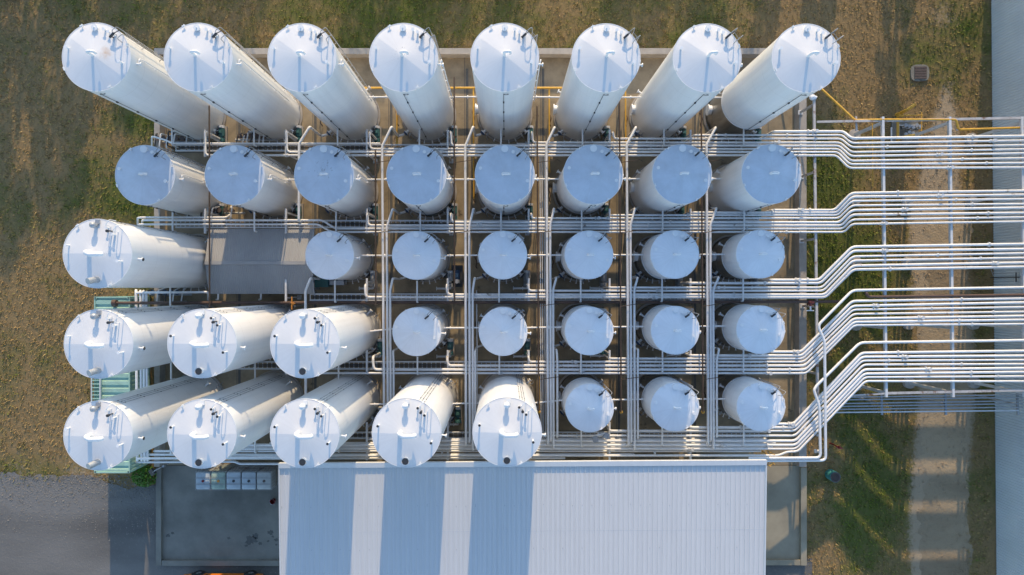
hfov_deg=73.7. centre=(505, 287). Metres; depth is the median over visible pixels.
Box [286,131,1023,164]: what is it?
pipe
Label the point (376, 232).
sprinkler pipe
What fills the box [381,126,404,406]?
pipe
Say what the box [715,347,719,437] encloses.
pipe
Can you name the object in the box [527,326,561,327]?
tie pipe
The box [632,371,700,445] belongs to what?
storage tank
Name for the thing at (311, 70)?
storage tank
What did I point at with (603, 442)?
header pipe
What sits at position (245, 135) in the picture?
valve manifold
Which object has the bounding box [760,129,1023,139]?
pipe
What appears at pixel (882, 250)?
pipe
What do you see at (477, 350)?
thin pipe
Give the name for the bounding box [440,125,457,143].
pump
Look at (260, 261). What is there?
shed
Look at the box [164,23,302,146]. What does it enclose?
storage tank
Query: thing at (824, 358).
pipe
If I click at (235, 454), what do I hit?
header pipe
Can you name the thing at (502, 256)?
storage tank
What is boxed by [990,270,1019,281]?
standpipe
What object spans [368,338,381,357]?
pump
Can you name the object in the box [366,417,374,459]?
pipe support
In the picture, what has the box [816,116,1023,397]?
pipe bridge
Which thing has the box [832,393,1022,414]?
cable tray
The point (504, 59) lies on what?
storage tank
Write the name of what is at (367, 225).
pipe support
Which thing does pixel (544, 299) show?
thin pipe
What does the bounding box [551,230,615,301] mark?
storage tank
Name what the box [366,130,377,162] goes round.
pipe support
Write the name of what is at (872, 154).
gas branch
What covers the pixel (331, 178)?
storage tank
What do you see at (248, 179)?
storage tank
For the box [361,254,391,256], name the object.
tie pipe
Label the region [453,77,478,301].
sprinkler pipe
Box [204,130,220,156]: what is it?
pipe support
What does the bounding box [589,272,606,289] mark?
pump
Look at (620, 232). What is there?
sprinkler pipe
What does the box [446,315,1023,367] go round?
pipe
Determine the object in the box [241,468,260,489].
tote
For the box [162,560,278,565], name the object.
concrete kerb
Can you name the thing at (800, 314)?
bund wall
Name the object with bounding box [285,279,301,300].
pipe support
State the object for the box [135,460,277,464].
header pipe
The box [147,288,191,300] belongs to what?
valve manifold
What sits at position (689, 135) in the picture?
pipe support
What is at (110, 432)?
storage tank
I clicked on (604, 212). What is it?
pump
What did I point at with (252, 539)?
oil stains
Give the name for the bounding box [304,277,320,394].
pipe
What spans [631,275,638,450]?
pipe
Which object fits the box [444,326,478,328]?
tie pipe
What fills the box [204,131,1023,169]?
pipe
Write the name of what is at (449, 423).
pipe support
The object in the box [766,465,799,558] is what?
concrete apron
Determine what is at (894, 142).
pipe
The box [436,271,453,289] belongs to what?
pump
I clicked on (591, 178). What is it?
storage tank
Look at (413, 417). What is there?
storage tank
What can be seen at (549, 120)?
gas branch
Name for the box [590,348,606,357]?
pump
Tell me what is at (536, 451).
header pipe
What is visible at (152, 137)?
header pipe
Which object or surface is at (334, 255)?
storage tank
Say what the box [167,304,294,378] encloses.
storage tank
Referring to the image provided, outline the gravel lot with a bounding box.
[0,472,811,574]
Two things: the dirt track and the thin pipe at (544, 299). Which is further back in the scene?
the dirt track
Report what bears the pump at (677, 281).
on the concrete floor
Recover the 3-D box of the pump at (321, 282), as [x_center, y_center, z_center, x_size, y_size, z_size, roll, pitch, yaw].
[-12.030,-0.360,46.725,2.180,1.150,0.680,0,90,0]
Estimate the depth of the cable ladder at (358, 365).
44.85 m
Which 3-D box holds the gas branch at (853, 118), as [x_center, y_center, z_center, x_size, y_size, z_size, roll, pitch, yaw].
[26.638,-11.398,45.195,16.846,2.529,3.727,19,90,0]
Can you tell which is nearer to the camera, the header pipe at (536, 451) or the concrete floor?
the header pipe at (536, 451)
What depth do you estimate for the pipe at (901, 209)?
44.22 m
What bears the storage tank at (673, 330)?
on the concrete floor
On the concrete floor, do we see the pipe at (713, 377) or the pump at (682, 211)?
the pump at (682, 211)
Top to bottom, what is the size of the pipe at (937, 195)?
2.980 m
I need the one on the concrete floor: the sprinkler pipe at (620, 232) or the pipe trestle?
the pipe trestle
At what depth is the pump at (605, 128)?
46.80 m
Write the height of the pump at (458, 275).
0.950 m
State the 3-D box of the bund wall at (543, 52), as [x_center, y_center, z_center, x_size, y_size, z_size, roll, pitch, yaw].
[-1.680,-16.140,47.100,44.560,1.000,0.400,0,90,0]
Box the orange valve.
[291,297,303,309]
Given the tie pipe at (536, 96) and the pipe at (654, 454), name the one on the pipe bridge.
the pipe at (654, 454)
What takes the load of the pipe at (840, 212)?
on the pipe bridge
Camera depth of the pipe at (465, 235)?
43.98 m
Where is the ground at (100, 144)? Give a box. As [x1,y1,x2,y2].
[0,0,996,574]
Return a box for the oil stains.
[166,530,277,546]
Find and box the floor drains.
[238,68,695,453]
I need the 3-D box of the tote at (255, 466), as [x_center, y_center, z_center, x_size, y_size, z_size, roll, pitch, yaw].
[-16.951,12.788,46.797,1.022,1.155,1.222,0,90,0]
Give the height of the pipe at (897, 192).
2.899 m
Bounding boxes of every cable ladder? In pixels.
[175,144,742,151]
[175,220,742,227]
[235,361,759,369]
[310,293,761,300]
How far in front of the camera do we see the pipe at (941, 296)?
43.77 m
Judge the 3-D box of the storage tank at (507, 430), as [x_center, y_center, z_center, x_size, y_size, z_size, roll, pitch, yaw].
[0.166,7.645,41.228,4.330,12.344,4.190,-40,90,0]
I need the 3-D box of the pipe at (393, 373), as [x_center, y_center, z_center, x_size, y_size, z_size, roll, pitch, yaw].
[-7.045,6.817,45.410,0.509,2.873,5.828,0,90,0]
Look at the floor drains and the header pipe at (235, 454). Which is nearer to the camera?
the header pipe at (235, 454)
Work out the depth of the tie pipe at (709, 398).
44.06 m
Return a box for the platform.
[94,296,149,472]
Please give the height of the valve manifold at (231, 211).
1.725 m
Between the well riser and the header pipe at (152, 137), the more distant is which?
the well riser
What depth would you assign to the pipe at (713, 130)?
43.97 m
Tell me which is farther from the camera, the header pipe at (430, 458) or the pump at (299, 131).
the pump at (299, 131)
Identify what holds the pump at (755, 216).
on the concrete floor
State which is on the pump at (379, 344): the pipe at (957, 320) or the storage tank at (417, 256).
the pipe at (957, 320)
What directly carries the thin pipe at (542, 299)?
attached to the header pipe at (626, 438)
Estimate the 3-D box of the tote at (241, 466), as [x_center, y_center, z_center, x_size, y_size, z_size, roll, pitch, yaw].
[-17.956,12.788,46.797,1.022,1.155,1.222,0,90,0]
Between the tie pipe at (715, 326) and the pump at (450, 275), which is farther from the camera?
the pump at (450, 275)
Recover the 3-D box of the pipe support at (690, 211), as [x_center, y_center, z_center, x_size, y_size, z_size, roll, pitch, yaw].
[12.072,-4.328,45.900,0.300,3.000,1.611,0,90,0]
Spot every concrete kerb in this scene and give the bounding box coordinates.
[156,467,162,564]
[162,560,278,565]
[766,559,800,564]
[800,467,806,564]
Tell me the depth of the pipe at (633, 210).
43.98 m
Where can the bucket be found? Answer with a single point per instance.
(272, 501)
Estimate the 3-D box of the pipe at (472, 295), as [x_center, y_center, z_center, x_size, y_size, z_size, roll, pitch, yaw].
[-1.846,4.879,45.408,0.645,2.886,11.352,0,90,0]
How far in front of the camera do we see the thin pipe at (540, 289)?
44.63 m
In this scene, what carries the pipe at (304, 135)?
attached to the storage tank at (311, 70)
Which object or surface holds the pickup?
on the gravel lot
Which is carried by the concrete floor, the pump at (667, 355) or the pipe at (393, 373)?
the pump at (667, 355)
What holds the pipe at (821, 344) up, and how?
on the pump at (526, 345)
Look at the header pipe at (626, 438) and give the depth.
44.79 m
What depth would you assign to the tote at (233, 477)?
45.11 m
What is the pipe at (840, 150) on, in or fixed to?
on the pump at (378, 133)
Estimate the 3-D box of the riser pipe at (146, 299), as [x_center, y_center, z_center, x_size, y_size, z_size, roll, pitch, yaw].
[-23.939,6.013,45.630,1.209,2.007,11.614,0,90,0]
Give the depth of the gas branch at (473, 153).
46.49 m
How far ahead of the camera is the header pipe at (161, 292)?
44.60 m
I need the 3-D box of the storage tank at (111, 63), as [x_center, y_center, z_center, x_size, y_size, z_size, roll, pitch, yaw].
[-21.190,-11.892,40.979,4.292,12.842,4.061,-36,90,0]
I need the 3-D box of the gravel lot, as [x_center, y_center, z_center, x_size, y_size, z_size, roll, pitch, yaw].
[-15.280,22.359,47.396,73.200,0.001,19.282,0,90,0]
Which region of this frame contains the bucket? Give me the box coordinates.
[269,498,275,504]
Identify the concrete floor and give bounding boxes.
[164,58,794,464]
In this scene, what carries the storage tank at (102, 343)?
on the concrete floor
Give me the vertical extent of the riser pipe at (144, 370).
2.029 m
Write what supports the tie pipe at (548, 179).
attached to the storage tank at (591, 178)
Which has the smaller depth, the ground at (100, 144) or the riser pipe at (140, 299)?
the riser pipe at (140, 299)
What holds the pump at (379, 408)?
on the concrete floor
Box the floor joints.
[171,58,793,463]
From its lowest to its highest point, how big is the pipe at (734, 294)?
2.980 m
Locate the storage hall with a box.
[278,459,766,574]
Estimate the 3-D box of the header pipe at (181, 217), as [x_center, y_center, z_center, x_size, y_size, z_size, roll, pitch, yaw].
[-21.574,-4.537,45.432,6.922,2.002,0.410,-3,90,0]
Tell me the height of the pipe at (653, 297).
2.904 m
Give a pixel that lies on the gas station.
(904, 128)
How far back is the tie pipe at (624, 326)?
44.06 m
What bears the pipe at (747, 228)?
on the pipe bridge
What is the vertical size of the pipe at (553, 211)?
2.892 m
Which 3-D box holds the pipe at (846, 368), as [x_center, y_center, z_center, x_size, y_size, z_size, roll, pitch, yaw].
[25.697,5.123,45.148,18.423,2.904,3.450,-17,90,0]
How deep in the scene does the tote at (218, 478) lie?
45.11 m
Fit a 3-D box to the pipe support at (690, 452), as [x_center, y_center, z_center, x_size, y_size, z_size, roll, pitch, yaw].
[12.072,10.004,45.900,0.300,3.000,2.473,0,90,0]
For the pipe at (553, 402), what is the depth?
43.99 m
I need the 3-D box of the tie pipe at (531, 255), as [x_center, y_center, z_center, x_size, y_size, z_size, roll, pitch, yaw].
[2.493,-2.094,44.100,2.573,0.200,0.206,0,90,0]
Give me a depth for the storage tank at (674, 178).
40.17 m
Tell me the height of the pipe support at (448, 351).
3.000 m
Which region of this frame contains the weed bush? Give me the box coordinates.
[130,465,156,487]
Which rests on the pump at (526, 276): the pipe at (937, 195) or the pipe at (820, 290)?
the pipe at (820, 290)
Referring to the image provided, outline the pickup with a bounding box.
[184,570,262,574]
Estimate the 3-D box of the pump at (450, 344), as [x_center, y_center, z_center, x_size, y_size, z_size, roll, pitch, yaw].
[-4.116,4.189,46.975,1.200,0.850,1.375,0,90,0]
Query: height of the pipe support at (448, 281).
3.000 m
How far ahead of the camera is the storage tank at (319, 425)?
35.76 m
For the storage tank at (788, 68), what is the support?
on the concrete floor
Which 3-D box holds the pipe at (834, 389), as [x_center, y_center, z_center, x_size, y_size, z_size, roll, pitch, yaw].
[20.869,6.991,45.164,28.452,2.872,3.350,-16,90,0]
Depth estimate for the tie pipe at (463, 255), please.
44.05 m
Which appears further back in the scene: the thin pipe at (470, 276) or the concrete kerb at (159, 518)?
the concrete kerb at (159, 518)
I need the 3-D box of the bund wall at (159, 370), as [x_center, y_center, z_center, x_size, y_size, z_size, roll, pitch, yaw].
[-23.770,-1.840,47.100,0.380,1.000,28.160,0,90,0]
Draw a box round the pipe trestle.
[798,94,818,435]
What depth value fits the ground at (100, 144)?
47.44 m
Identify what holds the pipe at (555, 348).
attached to the storage tank at (586, 329)
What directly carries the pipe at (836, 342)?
on the pump
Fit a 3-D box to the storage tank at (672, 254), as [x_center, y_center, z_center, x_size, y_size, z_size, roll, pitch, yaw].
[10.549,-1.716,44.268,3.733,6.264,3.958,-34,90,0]
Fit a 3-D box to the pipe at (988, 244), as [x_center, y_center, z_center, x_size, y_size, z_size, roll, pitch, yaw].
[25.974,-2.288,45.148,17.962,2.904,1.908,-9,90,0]
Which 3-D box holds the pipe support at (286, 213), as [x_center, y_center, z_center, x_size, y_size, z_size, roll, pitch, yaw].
[-14.268,-4.328,45.900,0.300,3.000,1.611,0,90,0]
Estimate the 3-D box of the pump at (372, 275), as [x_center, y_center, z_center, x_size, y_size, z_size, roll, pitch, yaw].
[-9.441,-0.491,46.975,1.200,0.850,1.375,0,90,0]
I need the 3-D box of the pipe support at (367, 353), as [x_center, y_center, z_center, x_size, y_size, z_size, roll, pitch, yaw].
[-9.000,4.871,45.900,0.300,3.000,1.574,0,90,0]
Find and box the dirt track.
[916,197,976,574]
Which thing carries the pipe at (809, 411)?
on the pipe bridge
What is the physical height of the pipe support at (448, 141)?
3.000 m
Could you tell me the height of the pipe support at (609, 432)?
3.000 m
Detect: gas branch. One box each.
[396,112,397,146]
[473,89,474,198]
[548,89,549,172]
[625,91,626,172]
[821,88,1019,130]
[872,123,872,186]
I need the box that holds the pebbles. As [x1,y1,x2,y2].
[0,133,981,570]
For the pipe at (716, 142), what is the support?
on the pump at (531, 127)
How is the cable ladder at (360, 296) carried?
attached to the pipe support at (367, 281)
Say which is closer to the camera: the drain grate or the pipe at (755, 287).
the pipe at (755, 287)
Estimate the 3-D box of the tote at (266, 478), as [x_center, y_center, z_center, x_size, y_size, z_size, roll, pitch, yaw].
[-15.947,12.788,45.638,1.022,1.155,1.222,0,90,0]
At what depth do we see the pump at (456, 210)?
46.82 m
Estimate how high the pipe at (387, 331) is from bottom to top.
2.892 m
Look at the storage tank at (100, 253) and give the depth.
36.53 m
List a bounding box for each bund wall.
[154,48,765,57]
[154,54,164,466]
[794,98,806,466]
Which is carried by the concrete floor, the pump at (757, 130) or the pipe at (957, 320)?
the pump at (757, 130)
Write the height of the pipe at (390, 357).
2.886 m
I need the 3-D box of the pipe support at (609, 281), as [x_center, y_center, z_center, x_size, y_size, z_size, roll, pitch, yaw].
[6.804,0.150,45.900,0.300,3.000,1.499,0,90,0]
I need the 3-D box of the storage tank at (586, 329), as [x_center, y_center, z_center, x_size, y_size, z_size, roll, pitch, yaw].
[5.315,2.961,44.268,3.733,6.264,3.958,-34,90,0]
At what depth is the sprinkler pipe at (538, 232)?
43.74 m
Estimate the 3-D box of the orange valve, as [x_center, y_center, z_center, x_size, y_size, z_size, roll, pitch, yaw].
[-13.741,1.009,45.805,0.302,3.190,0.840,0,90,0]
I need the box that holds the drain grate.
[910,64,928,81]
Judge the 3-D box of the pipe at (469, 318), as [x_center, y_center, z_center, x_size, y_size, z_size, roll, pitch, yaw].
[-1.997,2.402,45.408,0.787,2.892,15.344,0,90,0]
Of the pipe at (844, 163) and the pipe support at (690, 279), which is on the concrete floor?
the pipe support at (690, 279)
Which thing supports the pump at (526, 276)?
on the concrete floor
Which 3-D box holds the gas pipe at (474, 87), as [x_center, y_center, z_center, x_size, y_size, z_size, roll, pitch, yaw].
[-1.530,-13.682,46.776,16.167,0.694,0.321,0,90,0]
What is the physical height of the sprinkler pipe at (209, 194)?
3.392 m
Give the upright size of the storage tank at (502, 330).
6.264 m
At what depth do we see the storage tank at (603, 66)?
35.47 m
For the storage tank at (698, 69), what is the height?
12.842 m
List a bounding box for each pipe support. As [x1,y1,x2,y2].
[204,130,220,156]
[204,209,220,233]
[285,130,297,160]
[285,209,297,233]
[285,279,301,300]
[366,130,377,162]
[366,209,377,234]
[366,278,377,300]
[366,350,377,371]
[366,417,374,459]
[447,130,452,162]
[447,209,452,234]
[447,278,451,300]
[447,350,452,371]
[447,419,450,459]
[525,130,529,153]
[525,209,529,234]
[601,209,610,233]
[601,350,610,371]
[604,130,610,147]
[604,278,610,300]
[607,422,610,459]
[678,350,691,371]
[680,278,691,300]
[681,130,691,144]
[681,209,691,233]
[687,425,691,459]
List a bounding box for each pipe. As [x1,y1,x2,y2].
[111,300,839,310]
[134,291,208,300]
[135,289,138,461]
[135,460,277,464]
[136,380,1023,459]
[137,214,229,224]
[138,220,1023,233]
[139,290,142,460]
[141,216,1023,229]
[142,290,145,461]
[145,294,148,460]
[149,453,633,455]
[151,136,379,145]
[153,450,760,451]
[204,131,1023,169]
[208,105,209,307]
[227,457,564,458]
[242,374,1023,450]
[245,446,772,447]
[248,370,1023,446]
[270,442,775,443]
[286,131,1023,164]
[298,126,327,222]
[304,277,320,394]
[323,322,1023,374]
[349,432,763,438]
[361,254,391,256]
[364,265,1023,299]
[365,87,561,88]
[366,211,1023,227]
[368,95,387,98]
[368,438,766,439]
[369,131,1023,161]
[372,318,1023,371]
[375,150,399,305]
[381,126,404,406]
[385,208,405,402]
[389,277,405,399]
[392,347,398,396]
[440,367,1023,441]
[444,254,477,255]
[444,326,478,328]
[446,261,1023,296]
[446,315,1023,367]
[450,95,475,97]
[450,131,1023,156]
[450,206,1023,223]
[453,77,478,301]
[464,126,480,446]
[468,208,481,442]
[470,233,471,438]
[471,276,482,450]
[474,344,482,419]
[476,290,477,407]
[526,257,1023,292]
[526,310,1023,363]
[527,254,561,256]
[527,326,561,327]
[530,131,1023,152]
[530,203,1023,219]
[533,95,558,98]
[536,105,561,410]
[538,178,558,180]
[539,156,541,438]
[541,156,543,438]
[542,362,1023,436]
[544,153,545,438]
[545,126,557,444]
[549,208,557,440]
[552,276,559,448]
[554,344,559,437]
[603,252,1023,288]
[604,306,1023,359]
[606,198,1023,219]
[606,359,1023,432]
[607,132,1023,148]
[613,253,642,255]
[613,325,643,327]
[619,101,643,412]
[625,126,636,446]
[628,208,635,442]
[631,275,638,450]
[632,344,638,439]
[680,248,1023,284]
[682,193,1023,216]
[682,301,1023,357]
[686,133,1023,143]
[689,354,1023,429]
[698,398,724,399]
[699,325,724,326]
[700,109,725,412]
[703,126,716,444]
[706,207,716,441]
[708,275,719,448]
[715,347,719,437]
[748,339,1023,458]
[757,242,1023,281]
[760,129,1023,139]
[766,286,1023,461]
[767,189,1023,211]
[770,297,1023,353]
[778,350,1023,425]
[864,291,1023,297]
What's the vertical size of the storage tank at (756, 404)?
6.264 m
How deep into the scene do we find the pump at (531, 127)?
46.81 m
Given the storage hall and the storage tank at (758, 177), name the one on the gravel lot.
the storage hall
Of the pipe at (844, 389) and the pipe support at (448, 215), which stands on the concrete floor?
the pipe support at (448, 215)
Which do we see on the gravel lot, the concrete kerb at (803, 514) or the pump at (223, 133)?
the concrete kerb at (803, 514)
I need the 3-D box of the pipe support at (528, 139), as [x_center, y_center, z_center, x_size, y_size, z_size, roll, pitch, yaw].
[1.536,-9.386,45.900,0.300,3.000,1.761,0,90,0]
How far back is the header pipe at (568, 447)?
44.78 m
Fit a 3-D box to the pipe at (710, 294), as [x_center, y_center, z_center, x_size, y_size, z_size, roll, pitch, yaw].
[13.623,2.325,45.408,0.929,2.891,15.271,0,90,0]
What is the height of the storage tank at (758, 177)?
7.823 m
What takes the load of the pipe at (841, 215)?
on the pump at (528, 205)
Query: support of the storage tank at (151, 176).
on the concrete floor
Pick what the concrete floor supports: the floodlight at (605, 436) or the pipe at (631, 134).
the floodlight at (605, 436)
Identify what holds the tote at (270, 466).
on the concrete apron at (202, 524)
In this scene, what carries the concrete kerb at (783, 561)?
on the gravel lot
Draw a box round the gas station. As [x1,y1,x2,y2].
[890,103,922,143]
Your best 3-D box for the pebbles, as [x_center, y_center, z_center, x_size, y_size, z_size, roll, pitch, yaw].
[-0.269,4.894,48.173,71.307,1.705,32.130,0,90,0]
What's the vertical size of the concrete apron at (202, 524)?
0.120 m
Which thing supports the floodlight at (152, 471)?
on the concrete floor
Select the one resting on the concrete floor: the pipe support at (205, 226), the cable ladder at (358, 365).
the pipe support at (205, 226)
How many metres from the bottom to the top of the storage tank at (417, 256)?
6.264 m
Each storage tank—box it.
[62,22,226,146]
[63,219,207,305]
[63,374,223,469]
[64,304,214,379]
[115,145,222,231]
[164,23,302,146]
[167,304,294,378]
[167,370,303,468]
[205,145,301,232]
[267,23,379,146]
[270,304,381,377]
[270,370,381,467]
[294,145,378,231]
[305,231,373,302]
[369,23,455,144]
[372,371,458,467]
[386,145,456,230]
[392,231,450,302]
[392,304,449,374]
[470,23,542,144]
[472,145,537,230]
[472,371,545,466]
[475,231,530,302]
[475,304,530,374]
[548,144,625,231]
[550,23,642,146]
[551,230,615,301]
[556,304,615,373]
[558,371,615,446]
[623,144,712,230]
[624,23,742,147]
[629,303,700,373]
[632,230,700,301]
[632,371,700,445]
[699,24,843,147]
[703,230,784,301]
[703,303,785,372]
[704,144,800,230]
[704,371,785,445]
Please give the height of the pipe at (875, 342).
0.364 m
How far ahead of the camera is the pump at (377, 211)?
46.86 m
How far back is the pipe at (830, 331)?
44.02 m
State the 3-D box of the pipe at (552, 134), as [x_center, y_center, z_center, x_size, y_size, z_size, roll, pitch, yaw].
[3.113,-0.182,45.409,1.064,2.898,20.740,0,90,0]
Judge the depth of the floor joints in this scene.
47.38 m
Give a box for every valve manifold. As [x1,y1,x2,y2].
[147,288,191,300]
[154,131,196,150]
[200,205,245,218]
[235,132,277,146]
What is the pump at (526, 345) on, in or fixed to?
on the concrete floor
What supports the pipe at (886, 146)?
on the pump at (605, 128)
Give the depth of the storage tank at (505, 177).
40.15 m
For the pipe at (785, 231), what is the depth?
44.24 m
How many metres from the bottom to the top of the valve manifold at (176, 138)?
1.715 m
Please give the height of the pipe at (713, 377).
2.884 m
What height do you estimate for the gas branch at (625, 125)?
0.725 m
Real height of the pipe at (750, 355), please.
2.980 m
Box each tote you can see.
[195,468,215,489]
[211,468,230,489]
[219,463,237,467]
[226,468,245,489]
[234,465,249,467]
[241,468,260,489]
[249,465,264,467]
[256,468,276,489]
[263,465,278,484]
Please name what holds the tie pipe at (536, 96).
attached to the storage tank at (603, 66)
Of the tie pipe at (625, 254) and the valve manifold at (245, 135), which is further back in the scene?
the valve manifold at (245, 135)
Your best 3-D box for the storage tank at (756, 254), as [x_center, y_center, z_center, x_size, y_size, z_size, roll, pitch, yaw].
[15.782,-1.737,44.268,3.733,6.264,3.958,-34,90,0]
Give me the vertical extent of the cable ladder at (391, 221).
0.120 m
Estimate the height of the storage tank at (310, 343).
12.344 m
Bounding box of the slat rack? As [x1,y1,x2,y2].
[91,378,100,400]
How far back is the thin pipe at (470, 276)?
44.64 m
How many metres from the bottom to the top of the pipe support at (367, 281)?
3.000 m
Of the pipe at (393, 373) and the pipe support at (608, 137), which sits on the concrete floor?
the pipe support at (608, 137)
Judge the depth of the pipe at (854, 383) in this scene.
44.18 m
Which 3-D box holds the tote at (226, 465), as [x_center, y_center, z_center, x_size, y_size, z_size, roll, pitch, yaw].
[-18.969,12.788,46.797,1.022,1.155,1.222,0,90,0]
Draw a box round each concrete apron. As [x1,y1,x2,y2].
[163,465,278,559]
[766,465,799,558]
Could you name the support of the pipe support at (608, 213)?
on the concrete floor
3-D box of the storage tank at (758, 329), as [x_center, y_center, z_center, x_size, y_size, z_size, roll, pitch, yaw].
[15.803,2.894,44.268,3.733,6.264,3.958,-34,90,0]
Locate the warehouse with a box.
[991,0,1023,574]
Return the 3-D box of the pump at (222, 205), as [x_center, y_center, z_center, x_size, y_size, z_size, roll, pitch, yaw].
[-19.834,-5.100,46.975,1.200,0.850,1.375,0,90,0]
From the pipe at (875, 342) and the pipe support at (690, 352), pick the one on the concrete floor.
the pipe support at (690, 352)
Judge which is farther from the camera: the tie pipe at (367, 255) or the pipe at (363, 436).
the pipe at (363, 436)
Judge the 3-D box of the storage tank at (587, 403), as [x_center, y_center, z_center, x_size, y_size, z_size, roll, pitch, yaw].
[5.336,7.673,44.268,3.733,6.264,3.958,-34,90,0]
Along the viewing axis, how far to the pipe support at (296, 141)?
45.23 m
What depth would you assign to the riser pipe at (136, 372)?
44.63 m
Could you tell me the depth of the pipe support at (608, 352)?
44.52 m
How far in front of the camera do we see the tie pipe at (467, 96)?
44.05 m
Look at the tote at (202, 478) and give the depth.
45.11 m
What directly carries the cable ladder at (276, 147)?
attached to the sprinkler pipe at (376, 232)
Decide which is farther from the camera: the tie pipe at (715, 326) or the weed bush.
the weed bush
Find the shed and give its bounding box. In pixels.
[205,229,319,299]
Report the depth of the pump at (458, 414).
46.82 m
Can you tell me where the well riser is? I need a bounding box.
[825,469,840,482]
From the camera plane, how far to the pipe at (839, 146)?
44.23 m
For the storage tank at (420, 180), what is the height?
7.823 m
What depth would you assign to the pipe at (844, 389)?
44.22 m
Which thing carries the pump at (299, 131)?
on the concrete floor
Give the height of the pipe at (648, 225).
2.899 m
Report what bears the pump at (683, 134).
on the concrete floor
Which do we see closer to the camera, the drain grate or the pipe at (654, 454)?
the pipe at (654, 454)
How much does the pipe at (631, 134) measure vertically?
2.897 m
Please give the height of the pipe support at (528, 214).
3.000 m
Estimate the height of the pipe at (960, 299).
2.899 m
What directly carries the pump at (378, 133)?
on the concrete floor
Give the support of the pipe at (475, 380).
attached to the storage tank at (502, 330)
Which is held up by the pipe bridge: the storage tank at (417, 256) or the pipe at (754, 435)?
the pipe at (754, 435)
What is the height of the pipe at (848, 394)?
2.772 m
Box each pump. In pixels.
[207,125,227,142]
[207,203,227,222]
[284,125,303,142]
[284,203,303,222]
[315,277,346,286]
[359,270,377,289]
[361,203,379,222]
[363,125,381,143]
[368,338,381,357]
[368,406,382,425]
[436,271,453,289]
[436,338,453,357]
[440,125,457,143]
[440,203,457,222]
[450,405,461,425]
[452,265,462,286]
[513,270,529,289]
[513,338,530,357]
[516,203,532,219]
[517,125,533,143]
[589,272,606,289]
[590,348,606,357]
[592,203,608,219]
[602,126,609,140]
[666,278,682,289]
[666,353,682,356]
[667,206,684,219]
[678,126,686,140]
[744,127,761,144]
[745,208,760,220]
[750,278,758,285]
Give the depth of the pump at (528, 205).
46.81 m
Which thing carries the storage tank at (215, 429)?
on the concrete floor
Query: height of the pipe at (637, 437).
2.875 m
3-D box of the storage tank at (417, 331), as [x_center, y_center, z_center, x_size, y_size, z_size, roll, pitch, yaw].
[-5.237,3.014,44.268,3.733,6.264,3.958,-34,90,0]
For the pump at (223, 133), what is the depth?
46.88 m
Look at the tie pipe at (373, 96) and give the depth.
44.06 m
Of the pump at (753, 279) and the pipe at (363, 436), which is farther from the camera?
the pump at (753, 279)
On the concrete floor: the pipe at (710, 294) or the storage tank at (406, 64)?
the storage tank at (406, 64)
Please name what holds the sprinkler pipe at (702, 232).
attached to the pipe at (785, 231)
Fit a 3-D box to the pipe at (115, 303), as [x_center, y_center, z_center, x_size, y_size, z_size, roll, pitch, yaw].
[-1.341,1.162,45.610,48.792,2.869,0.739,0,90,0]
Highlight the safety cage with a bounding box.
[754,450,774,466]
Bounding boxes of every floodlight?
[148,460,174,475]
[592,431,609,442]

